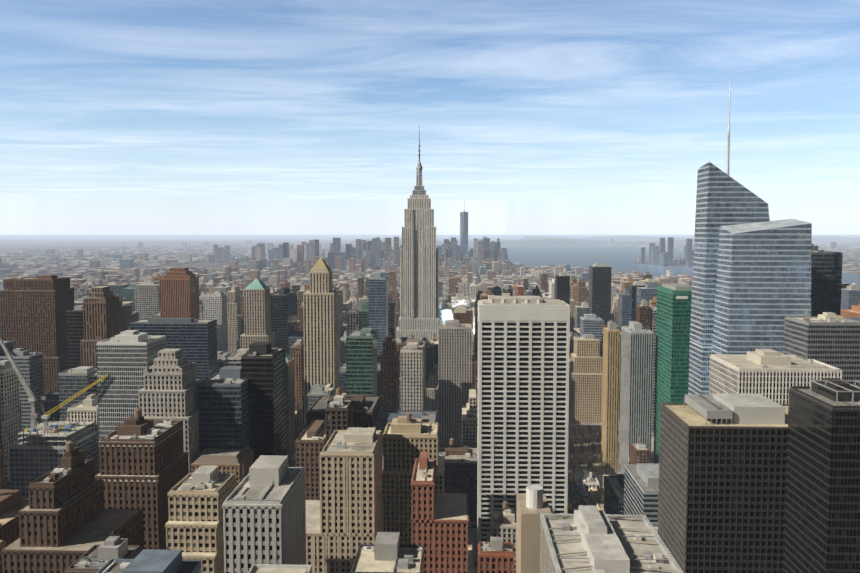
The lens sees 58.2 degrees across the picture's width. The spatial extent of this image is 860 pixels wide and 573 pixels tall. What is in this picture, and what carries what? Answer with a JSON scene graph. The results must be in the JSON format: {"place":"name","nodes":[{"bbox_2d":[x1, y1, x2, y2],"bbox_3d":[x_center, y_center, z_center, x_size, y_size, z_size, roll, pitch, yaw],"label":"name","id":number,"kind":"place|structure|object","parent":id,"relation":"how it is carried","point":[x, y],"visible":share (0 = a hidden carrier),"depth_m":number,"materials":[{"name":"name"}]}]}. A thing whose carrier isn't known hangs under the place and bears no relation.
{"place":"outdoors","nodes":[
{"label":"outdoors","id":0,"kind":"place"},
{"bbox_2d":[0,235,859,566],"bbox_3d":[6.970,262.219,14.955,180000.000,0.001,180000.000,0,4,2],"label":"ground","id":1,"kind":"structure","parent":0,"point":[328,239],"depth_m":25329.97,"materials":[{"name":"grey"}]},
{"bbox_2d":[0,240,321,244],"bbox_3d":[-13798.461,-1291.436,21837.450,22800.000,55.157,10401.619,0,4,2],"label":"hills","id":2,"kind":"structure","parent":1,"relation":"on","point":[112,242],"depth_m":18396.75,"materials":[{"name":"grey"}]},
{"bbox_2d":[0,74,859,572],"bbox_3d":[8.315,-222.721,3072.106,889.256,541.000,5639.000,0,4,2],"label":"buildings","id":3,"kind":"structure","parent":1,"relation":"on","point":[152,444],"depth_m":552.02,"materials":[{"name":"grey concrete"}]},
{"bbox_2d":[0,287,859,572],"bbox_3d":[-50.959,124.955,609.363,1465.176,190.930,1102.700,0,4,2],"label":"city","id":4,"kind":"object","parent":1,"relation":"on","point":[633,489],"visible":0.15,"depth_m":668.13},
{"bbox_2d":[0,237,859,287],"bbox_3d":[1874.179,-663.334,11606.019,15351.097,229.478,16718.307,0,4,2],"label":"city","id":5,"kind":"object","parent":1,"relation":"on","point":[490,263],"visible":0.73,"depth_m":5180.73},
{"bbox_2d":[70,268,859,572],"bbox_3d":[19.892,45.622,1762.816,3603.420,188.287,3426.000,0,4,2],"label":"city buildings","id":6,"kind":"structure","parent":1,"relation":"on","point":[139,300],"depth_m":1411.65,"materials":[{"name":"grey concrete"}]},
{"bbox_2d":[344,239,693,244],"bbox_3d":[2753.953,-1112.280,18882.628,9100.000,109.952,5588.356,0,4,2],"label":"hills","id":7,"kind":"structure","parent":1,"relation":"on","point":[553,242],"depth_m":17595.55,"materials":[{"name":"grey"}]},
{"bbox_2d":[568,420,652,474],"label":"park trees","id":8,"kind":"object","parent":1,"relation":"on","point":[588,441],"visible":0.38,"depth_m":911.51,"materials":[{"name":"green plant"}]},
{"bbox_2d":[436,245,859,285],"bbox_3d":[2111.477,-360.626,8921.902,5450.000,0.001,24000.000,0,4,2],"label":"water","id":9,"kind":"structure","parent":1,"relation":"on","point":[619,258],"depth_m":8126.65,"materials":[{"name":"blue liquid"}]},
{"bbox_2d":[520,236,859,240],"bbox_3d":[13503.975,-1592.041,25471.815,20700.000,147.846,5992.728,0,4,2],"label":"new jersey hills","id":10,"kind":"structure","parent":1,"relation":"on","point":[641,238],"depth_m":24589.26,"materials":[{"name":"grey"}]},
{"bbox_2d":[0,0,859,234],"label":"sky","id":11,"kind":"structure","parent":0,"point":[118,117],"materials":[{"name":"blue"}]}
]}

